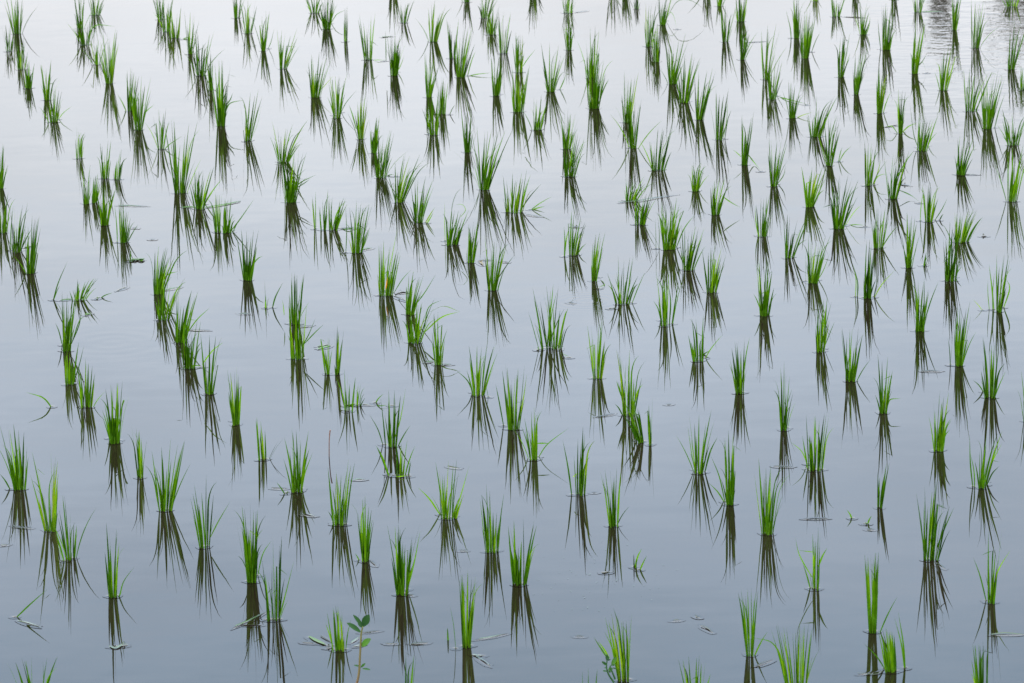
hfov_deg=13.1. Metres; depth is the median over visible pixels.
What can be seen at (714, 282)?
rice seedling
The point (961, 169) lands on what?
rice seedling
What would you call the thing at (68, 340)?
rice seedling
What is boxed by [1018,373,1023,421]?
rice seedling
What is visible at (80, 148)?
rice seedling
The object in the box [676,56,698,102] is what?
rice seedling
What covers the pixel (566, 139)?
rice seedling
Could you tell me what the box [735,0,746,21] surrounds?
rice seedling
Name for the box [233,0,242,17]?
rice seedling
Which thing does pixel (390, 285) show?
rice seedling
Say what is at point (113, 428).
rice seedling
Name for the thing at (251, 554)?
rice seedling
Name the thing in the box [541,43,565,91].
rice seedling
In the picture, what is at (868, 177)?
rice seedling
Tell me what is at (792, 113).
rice seedling
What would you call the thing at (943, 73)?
rice seedling
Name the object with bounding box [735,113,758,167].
rice seedling
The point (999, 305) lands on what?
rice seedling
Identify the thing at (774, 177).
rice seedling
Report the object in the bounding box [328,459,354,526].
rice seedling
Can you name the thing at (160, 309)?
rice seedling
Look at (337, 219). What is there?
rice seedling
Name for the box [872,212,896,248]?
rice seedling
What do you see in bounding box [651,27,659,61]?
rice seedling
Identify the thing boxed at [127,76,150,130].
rice seedling
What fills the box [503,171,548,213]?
rice seedling
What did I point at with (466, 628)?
rice seedling
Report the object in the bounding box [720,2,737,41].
rice seedling
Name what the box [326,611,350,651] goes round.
rice seedling
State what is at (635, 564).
rice seedling
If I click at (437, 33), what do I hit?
rice seedling
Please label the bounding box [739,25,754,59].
rice seedling
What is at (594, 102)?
rice seedling
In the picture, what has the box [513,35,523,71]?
rice seedling
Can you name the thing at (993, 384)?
rice seedling
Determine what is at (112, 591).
rice seedling
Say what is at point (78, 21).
rice seedling
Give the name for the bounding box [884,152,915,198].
rice seedling
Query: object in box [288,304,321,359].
rice seedling
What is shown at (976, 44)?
rice seedling
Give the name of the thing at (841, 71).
rice seedling
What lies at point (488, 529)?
rice seedling
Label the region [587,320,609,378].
rice seedling
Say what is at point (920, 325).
rice seedling
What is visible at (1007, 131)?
rice seedling
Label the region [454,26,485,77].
rice seedling
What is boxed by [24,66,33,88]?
rice seedling
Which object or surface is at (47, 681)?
rice seedling
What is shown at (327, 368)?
rice seedling
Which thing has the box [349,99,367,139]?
rice seedling
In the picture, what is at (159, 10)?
rice seedling
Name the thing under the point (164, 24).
rice seedling
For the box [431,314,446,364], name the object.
rice seedling
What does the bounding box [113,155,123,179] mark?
rice seedling
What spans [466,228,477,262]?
rice seedling
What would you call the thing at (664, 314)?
rice seedling
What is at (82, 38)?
rice seedling
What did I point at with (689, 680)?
rice seedling
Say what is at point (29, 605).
rice shoot
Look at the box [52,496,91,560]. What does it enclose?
rice seedling
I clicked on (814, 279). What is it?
rice seedling
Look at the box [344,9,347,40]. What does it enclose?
rice seedling
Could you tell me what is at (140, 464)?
rice seedling
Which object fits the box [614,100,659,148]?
rice seedling
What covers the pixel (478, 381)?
rice seedling
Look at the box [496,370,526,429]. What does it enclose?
rice seedling
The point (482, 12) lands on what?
rice seedling
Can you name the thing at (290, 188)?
rice seedling
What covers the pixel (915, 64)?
rice seedling
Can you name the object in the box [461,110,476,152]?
rice seedling
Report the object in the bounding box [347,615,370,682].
leafy weed
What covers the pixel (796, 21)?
rice seedling
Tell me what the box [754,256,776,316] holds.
rice seedling
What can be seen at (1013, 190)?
rice seedling
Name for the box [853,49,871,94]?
rice seedling
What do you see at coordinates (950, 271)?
rice seedling
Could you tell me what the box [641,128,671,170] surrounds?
rice seedling
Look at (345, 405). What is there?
rice seedling
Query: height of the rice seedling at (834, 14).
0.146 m
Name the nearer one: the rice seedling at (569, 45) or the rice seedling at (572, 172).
the rice seedling at (572, 172)
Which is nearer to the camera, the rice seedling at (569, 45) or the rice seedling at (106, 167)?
the rice seedling at (106, 167)
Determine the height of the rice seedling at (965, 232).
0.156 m
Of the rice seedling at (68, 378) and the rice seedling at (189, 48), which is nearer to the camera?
the rice seedling at (68, 378)
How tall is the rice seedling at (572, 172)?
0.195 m
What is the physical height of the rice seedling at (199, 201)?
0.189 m
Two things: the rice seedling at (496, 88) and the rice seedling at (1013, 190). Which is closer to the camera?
the rice seedling at (1013, 190)
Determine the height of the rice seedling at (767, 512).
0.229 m
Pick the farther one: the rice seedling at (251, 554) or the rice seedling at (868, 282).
the rice seedling at (868, 282)
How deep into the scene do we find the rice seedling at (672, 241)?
14.46 m
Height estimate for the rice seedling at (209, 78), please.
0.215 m
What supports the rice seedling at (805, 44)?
on the paddy water
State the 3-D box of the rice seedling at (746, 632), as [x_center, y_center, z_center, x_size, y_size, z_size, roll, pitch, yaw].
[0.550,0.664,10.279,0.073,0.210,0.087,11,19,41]
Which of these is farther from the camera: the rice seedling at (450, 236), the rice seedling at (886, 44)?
the rice seedling at (886, 44)
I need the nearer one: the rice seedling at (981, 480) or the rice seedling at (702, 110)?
the rice seedling at (981, 480)
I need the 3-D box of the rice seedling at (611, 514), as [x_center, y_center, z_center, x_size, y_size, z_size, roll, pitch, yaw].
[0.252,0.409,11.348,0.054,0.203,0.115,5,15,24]
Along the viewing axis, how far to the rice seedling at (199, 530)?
11.26 m
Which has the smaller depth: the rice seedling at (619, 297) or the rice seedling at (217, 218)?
the rice seedling at (619, 297)
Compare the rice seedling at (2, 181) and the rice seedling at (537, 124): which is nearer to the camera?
the rice seedling at (2, 181)
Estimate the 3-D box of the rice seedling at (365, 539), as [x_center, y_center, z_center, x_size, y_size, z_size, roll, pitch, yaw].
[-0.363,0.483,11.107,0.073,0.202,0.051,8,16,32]
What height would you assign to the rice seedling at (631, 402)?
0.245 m
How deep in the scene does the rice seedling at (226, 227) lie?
14.86 m
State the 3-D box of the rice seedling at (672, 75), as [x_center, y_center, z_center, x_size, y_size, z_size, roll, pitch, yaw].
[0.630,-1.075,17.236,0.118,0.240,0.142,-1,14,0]
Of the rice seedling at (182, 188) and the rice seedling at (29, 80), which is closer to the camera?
the rice seedling at (182, 188)
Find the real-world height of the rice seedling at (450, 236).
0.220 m
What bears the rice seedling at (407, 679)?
on the paddy water
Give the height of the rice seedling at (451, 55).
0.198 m
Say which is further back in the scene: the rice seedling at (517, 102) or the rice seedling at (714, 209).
the rice seedling at (517, 102)
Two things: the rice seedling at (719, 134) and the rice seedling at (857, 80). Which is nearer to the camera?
the rice seedling at (719, 134)
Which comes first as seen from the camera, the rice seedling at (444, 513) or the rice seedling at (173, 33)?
the rice seedling at (444, 513)
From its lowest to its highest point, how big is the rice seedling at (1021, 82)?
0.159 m
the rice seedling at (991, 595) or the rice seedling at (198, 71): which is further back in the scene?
the rice seedling at (198, 71)
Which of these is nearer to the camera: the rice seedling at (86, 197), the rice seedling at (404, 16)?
the rice seedling at (86, 197)
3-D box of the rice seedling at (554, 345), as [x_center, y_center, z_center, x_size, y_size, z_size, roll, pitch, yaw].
[0.112,-0.052,13.165,0.127,0.232,0.154,-1,14,0]
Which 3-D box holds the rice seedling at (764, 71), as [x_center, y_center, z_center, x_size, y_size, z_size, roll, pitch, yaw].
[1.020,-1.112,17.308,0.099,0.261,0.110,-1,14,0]
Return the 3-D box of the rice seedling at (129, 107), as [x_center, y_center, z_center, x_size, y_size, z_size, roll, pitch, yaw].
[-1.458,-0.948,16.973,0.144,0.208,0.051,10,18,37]
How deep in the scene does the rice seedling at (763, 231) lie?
14.62 m
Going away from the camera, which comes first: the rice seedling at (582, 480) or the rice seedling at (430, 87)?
the rice seedling at (582, 480)
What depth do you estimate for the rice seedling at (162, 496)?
11.59 m
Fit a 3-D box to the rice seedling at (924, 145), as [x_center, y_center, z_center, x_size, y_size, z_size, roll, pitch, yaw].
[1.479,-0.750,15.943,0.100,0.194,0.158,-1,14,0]
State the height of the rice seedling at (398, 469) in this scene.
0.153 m
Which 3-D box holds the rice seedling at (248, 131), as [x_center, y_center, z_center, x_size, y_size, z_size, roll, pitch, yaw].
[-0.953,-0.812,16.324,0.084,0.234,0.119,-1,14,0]
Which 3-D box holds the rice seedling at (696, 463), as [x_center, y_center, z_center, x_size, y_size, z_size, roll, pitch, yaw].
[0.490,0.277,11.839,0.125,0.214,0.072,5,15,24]
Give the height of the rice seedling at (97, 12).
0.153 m
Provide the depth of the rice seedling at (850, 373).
12.75 m
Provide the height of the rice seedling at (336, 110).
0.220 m
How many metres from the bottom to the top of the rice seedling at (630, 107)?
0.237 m
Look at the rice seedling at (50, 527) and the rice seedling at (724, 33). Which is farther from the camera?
the rice seedling at (724, 33)
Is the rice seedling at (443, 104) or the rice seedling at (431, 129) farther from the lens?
the rice seedling at (443, 104)
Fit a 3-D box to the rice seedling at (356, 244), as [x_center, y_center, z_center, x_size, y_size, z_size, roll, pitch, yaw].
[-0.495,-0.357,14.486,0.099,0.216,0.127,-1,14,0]
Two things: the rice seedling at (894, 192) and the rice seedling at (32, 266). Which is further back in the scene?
the rice seedling at (894, 192)
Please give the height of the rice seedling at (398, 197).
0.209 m
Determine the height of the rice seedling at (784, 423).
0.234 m
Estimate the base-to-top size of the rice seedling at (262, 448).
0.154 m
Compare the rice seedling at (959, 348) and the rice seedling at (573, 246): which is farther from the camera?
the rice seedling at (573, 246)
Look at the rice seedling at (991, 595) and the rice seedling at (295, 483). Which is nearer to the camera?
the rice seedling at (991, 595)
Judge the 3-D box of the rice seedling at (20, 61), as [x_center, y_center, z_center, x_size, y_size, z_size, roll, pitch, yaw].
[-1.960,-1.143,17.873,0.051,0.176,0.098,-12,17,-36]
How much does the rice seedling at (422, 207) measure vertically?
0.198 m
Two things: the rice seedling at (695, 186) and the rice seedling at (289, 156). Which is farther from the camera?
the rice seedling at (289, 156)
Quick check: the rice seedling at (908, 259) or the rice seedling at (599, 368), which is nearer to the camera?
the rice seedling at (599, 368)
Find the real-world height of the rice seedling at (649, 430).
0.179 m
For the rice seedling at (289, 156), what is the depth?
15.98 m
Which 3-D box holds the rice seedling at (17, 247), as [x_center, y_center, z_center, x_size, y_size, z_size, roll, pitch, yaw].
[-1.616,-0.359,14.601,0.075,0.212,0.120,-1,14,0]
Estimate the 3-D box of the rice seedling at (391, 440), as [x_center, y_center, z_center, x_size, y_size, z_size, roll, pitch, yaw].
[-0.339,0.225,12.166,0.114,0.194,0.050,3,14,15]
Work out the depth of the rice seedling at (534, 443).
12.00 m
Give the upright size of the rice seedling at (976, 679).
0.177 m
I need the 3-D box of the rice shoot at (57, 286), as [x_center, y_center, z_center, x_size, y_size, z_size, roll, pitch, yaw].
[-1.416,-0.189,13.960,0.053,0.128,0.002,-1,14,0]
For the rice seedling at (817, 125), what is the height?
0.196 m
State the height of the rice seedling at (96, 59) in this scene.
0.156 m
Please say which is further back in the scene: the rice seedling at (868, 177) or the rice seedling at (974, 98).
the rice seedling at (974, 98)
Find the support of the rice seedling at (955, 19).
on the paddy water
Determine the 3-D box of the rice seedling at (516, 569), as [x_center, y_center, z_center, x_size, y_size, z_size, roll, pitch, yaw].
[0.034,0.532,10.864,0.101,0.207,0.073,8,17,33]
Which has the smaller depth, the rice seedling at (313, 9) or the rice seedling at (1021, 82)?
the rice seedling at (1021, 82)
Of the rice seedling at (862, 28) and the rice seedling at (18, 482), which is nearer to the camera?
the rice seedling at (18, 482)
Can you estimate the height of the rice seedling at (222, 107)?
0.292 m
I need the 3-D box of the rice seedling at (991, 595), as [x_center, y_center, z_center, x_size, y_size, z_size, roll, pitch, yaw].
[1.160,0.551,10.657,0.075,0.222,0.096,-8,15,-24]
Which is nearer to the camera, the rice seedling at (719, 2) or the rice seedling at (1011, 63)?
the rice seedling at (1011, 63)
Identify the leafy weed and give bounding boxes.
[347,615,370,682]
[602,654,616,682]
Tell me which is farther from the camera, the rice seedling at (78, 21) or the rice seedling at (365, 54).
the rice seedling at (78, 21)
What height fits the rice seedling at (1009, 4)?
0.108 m
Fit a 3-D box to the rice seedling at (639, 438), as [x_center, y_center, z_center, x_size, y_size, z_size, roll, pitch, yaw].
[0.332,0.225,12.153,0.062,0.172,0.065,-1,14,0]
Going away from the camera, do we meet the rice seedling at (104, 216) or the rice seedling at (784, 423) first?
the rice seedling at (784, 423)
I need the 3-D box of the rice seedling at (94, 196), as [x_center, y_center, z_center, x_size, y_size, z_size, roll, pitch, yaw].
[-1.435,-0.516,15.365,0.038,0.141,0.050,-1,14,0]
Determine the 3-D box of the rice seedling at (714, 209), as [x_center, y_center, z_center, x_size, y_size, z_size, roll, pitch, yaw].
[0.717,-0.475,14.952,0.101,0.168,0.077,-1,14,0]
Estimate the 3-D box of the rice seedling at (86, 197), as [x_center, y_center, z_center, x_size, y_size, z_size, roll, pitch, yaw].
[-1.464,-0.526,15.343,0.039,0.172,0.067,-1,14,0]
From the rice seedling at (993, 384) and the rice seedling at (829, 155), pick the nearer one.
the rice seedling at (993, 384)
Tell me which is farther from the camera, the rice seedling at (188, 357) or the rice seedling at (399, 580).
the rice seedling at (188, 357)
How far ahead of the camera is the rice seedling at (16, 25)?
18.70 m
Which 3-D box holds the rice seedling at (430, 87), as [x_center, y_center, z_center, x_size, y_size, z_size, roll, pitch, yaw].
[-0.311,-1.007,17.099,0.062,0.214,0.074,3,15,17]
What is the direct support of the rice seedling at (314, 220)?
on the paddy water
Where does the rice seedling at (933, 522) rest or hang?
on the paddy water
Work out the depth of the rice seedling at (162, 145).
16.26 m
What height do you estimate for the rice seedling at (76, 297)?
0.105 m
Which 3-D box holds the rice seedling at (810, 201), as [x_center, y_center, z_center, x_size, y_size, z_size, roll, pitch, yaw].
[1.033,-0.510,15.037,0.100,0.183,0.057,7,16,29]
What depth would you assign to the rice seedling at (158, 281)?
14.00 m
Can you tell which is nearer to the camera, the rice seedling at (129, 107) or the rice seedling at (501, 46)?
the rice seedling at (129, 107)
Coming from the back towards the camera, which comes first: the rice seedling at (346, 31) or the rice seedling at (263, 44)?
the rice seedling at (346, 31)
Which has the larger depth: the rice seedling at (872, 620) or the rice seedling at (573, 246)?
the rice seedling at (573, 246)
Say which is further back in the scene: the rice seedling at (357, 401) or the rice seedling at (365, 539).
the rice seedling at (357, 401)
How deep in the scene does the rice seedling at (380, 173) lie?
15.66 m
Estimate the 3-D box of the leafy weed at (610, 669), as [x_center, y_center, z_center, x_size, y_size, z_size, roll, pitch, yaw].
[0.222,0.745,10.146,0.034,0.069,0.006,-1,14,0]
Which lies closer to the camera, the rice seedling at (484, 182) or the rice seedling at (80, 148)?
the rice seedling at (484, 182)
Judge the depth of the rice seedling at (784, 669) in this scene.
10.00 m
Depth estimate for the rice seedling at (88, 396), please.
12.65 m
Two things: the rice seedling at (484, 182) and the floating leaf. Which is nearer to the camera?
the floating leaf
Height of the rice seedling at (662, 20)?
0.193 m
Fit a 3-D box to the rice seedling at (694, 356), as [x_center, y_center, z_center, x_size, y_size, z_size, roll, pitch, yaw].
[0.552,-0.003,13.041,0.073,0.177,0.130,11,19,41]
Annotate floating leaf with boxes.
[309,636,325,644]
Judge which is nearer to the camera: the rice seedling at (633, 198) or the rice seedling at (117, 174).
the rice seedling at (633, 198)
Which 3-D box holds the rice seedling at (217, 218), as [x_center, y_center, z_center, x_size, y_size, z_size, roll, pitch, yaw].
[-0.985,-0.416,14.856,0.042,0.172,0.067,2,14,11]
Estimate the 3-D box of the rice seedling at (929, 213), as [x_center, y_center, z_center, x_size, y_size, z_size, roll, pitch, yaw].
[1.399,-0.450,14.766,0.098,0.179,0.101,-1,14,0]
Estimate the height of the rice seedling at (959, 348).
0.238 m
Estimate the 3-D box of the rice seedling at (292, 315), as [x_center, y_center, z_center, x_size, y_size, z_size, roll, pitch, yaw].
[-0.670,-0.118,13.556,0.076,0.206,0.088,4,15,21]
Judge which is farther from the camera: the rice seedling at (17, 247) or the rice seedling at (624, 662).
the rice seedling at (17, 247)
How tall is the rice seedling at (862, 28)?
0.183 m
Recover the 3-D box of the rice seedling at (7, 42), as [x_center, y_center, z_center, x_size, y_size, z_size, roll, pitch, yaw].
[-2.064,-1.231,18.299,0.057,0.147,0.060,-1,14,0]
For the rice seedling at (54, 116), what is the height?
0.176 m
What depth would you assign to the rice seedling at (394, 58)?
17.58 m
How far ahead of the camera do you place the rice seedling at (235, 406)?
12.43 m
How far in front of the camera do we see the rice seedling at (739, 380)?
12.64 m
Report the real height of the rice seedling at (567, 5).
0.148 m
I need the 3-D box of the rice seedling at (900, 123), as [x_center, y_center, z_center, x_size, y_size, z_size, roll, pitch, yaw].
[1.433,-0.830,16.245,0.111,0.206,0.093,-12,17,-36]
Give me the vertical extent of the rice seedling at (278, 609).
0.266 m
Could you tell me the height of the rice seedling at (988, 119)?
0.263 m
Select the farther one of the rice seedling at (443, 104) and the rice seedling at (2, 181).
the rice seedling at (443, 104)
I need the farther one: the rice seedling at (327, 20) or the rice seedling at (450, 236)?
the rice seedling at (327, 20)
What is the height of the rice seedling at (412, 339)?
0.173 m
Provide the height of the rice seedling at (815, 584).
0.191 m
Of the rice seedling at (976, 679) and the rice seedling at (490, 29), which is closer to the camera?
the rice seedling at (976, 679)
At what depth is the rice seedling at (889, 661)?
10.18 m
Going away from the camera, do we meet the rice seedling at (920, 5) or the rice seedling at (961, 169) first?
the rice seedling at (961, 169)
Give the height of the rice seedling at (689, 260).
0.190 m
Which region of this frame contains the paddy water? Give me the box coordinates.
[0,0,1023,682]
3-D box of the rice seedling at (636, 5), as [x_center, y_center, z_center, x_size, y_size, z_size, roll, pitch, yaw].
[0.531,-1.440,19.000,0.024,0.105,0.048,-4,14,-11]
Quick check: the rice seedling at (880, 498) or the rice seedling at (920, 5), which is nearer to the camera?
the rice seedling at (880, 498)
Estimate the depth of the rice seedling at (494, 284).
13.95 m
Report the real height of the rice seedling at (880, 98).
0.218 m
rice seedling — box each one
[0,147,7,188]
[0,196,12,232]
[0,424,27,490]
[2,25,14,51]
[4,0,34,33]
[9,661,55,682]
[10,203,30,252]
[14,220,39,273]
[15,43,27,69]
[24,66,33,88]
[31,457,57,531]
[40,65,58,99]
[40,91,67,122]
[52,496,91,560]
[55,287,82,352]
[65,344,83,385]
[69,280,95,300]
[71,17,108,45]
[74,0,93,28]
[75,134,84,158]
[77,358,100,408]
[81,167,91,204]
[85,39,105,64]
[88,0,103,15]
[92,175,100,202]
[96,186,116,225]
[97,144,110,178]
[98,34,118,83]
[101,381,127,443]
[105,525,131,598]
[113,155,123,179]
[115,200,136,242]
[116,70,139,111]
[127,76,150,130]
[130,426,145,477]
[146,112,181,149]
[148,247,185,293]
[149,440,188,511]
[153,0,164,19]
[154,2,172,31]
[154,279,184,320]
[164,121,198,193]
[166,8,187,38]
[174,291,206,342]
[174,319,200,369]
[184,13,198,53]
[185,32,219,75]
[190,168,221,209]
[191,485,229,548]
[201,335,221,394]
[203,56,213,90]
[210,61,241,126]
[210,193,221,231]
[218,201,249,232]
[227,371,240,425]
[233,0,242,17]
[235,509,269,582]
[237,230,261,280]
[239,89,260,141]
[240,2,256,33]
[253,17,273,50]
[256,424,278,460]
[259,539,292,621]
[269,123,304,162]
[277,33,296,68]
[277,429,311,493]
[278,148,314,202]
[283,273,307,323]
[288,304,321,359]
[306,0,322,12]
[307,56,329,97]
[312,193,315,228]
[319,0,342,29]
[319,194,327,229]
[320,341,331,374]
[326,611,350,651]
[328,78,355,118]
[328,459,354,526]
[329,198,350,230]
[334,332,343,374]
[336,370,355,412]
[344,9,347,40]
[346,202,371,253]
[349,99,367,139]
[350,390,363,405]
[355,505,373,561]
[358,16,374,59]
[368,117,379,152]
[370,389,409,446]
[373,133,407,177]
[376,441,414,476]
[377,228,408,296]
[385,32,403,75]
[388,155,429,202]
[388,527,419,595]
[398,4,412,23]
[403,300,456,343]
[404,271,434,314]
[405,656,416,682]
[410,177,433,222]
[419,3,448,41]
[421,461,468,518]
[422,93,442,134]
[424,52,438,97]
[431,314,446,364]
[437,78,454,113]
[443,195,466,245]
[446,19,458,58]
[451,574,481,648]
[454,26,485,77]
[456,340,496,395]
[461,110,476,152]
[466,130,509,189]
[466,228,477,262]
[479,0,496,17]
[480,487,503,552]
[482,242,512,290]
[486,8,498,34]
[490,53,502,95]
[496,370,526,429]
[497,13,510,52]
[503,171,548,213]
[508,523,536,585]
[511,50,534,111]
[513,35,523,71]
[516,412,565,460]
[524,99,549,129]
[529,286,567,355]
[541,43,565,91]
[560,113,576,148]
[562,0,572,12]
[563,17,574,49]
[563,136,584,177]
[563,434,591,495]
[564,212,586,255]
[579,35,598,77]
[581,54,611,108]
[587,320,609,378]
[591,234,604,286]
[594,608,631,681]
[601,471,629,527]
[608,258,643,304]
[614,77,637,122]
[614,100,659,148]
[615,350,642,415]
[623,399,643,442]
[624,177,652,200]
[633,549,645,568]
[634,0,639,8]
[635,191,656,225]
[640,199,692,250]
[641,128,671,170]
[644,7,661,46]
[647,399,652,445]
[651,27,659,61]
[654,273,682,326]
[658,0,699,25]
[661,34,688,84]
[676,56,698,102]
[678,414,715,473]
[678,656,710,682]
[680,227,702,270]
[688,322,718,361]
[689,163,707,191]
[695,68,716,119]
[702,248,725,292]
[709,432,740,504]
[710,93,731,140]
[711,176,738,214]
[717,0,724,6]
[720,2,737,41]
[730,342,748,394]
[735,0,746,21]
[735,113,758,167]
[738,593,766,656]
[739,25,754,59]
[752,622,818,682]
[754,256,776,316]
[754,467,785,534]
[755,196,773,236]
[761,28,783,78]
[766,61,804,103]
[768,139,786,186]
[776,368,794,430]
[783,215,808,258]
[784,80,811,118]
[786,0,801,37]
[792,413,829,471]
[796,543,826,590]
[800,11,819,58]
[801,167,826,206]
[803,234,830,283]
[807,96,837,137]
[815,302,833,352]
[817,118,848,165]
[825,178,863,228]
[831,0,843,16]
[836,34,849,77]
[841,327,870,381]
[853,0,870,34]
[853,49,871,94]
[854,241,894,298]
[865,143,885,186]
[865,552,896,632]
[870,613,905,672]
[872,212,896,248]
[875,359,898,413]
[876,71,889,112]
[877,463,888,507]
[878,4,896,49]
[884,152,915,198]
[887,94,915,133]
[901,218,919,267]
[910,107,936,151]
[911,23,926,73]
[911,276,938,331]
[913,0,924,12]
[916,484,953,560]
[920,182,945,221]
[929,393,949,451]
[935,47,958,90]
[943,227,967,281]
[944,209,980,242]
[948,304,974,366]
[950,0,960,29]
[955,138,975,174]
[963,71,996,111]
[970,435,1000,488]
[971,4,995,47]
[971,646,988,682]
[973,340,1003,398]
[974,533,1009,603]
[981,73,1003,128]
[988,255,1011,312]
[996,142,1023,201]
[1000,110,1023,145]
[1002,0,1018,6]
[1008,22,1023,69]
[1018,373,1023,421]
[1019,63,1023,89]
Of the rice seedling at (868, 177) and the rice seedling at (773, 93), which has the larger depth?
the rice seedling at (773, 93)
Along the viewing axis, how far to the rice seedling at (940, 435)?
12.00 m
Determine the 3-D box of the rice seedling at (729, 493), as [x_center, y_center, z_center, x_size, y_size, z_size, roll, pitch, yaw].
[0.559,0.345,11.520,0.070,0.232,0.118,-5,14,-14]
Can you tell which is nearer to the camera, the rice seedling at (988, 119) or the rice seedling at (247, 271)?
the rice seedling at (247, 271)
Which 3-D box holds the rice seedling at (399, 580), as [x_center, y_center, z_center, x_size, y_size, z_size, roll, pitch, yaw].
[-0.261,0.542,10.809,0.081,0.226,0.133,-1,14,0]
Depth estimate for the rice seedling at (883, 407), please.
12.40 m
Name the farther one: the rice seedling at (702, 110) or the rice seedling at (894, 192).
the rice seedling at (702, 110)
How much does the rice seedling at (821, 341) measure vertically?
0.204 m
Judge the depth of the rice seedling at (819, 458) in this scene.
11.85 m
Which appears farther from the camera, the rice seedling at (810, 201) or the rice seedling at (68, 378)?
the rice seedling at (810, 201)
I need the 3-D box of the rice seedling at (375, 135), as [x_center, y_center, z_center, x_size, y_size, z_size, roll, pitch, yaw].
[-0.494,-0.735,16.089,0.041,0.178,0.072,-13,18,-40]
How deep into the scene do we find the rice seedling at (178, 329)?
13.37 m
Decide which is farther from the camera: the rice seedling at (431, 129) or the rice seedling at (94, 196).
the rice seedling at (431, 129)
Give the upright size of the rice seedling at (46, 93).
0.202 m
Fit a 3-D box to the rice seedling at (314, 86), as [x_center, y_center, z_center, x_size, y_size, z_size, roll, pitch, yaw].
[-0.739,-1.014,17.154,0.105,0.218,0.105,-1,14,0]
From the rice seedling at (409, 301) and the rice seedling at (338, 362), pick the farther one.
the rice seedling at (409, 301)
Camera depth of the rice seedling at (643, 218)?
14.83 m
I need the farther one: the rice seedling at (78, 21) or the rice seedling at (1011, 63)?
the rice seedling at (78, 21)
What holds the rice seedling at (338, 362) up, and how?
on the paddy water
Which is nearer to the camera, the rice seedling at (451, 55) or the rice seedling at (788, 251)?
the rice seedling at (788, 251)
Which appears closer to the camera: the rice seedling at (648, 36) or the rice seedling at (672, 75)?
the rice seedling at (672, 75)
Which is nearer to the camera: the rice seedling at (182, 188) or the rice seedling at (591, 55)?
the rice seedling at (182, 188)
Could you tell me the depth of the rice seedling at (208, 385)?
12.76 m
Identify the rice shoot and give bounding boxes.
[17,592,43,616]
[53,263,66,298]
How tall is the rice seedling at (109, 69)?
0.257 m
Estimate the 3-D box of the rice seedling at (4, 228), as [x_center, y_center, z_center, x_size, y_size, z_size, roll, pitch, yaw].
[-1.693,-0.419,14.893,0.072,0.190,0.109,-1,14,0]
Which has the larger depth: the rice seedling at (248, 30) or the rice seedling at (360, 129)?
the rice seedling at (248, 30)
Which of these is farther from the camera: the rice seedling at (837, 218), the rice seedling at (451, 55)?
the rice seedling at (451, 55)
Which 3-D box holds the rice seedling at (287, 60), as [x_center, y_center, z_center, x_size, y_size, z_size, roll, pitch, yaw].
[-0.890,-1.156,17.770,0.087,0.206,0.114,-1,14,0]
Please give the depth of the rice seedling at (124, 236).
14.74 m
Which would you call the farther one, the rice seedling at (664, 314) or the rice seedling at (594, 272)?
the rice seedling at (594, 272)
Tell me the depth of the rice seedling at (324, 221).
14.86 m
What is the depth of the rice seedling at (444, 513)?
11.47 m

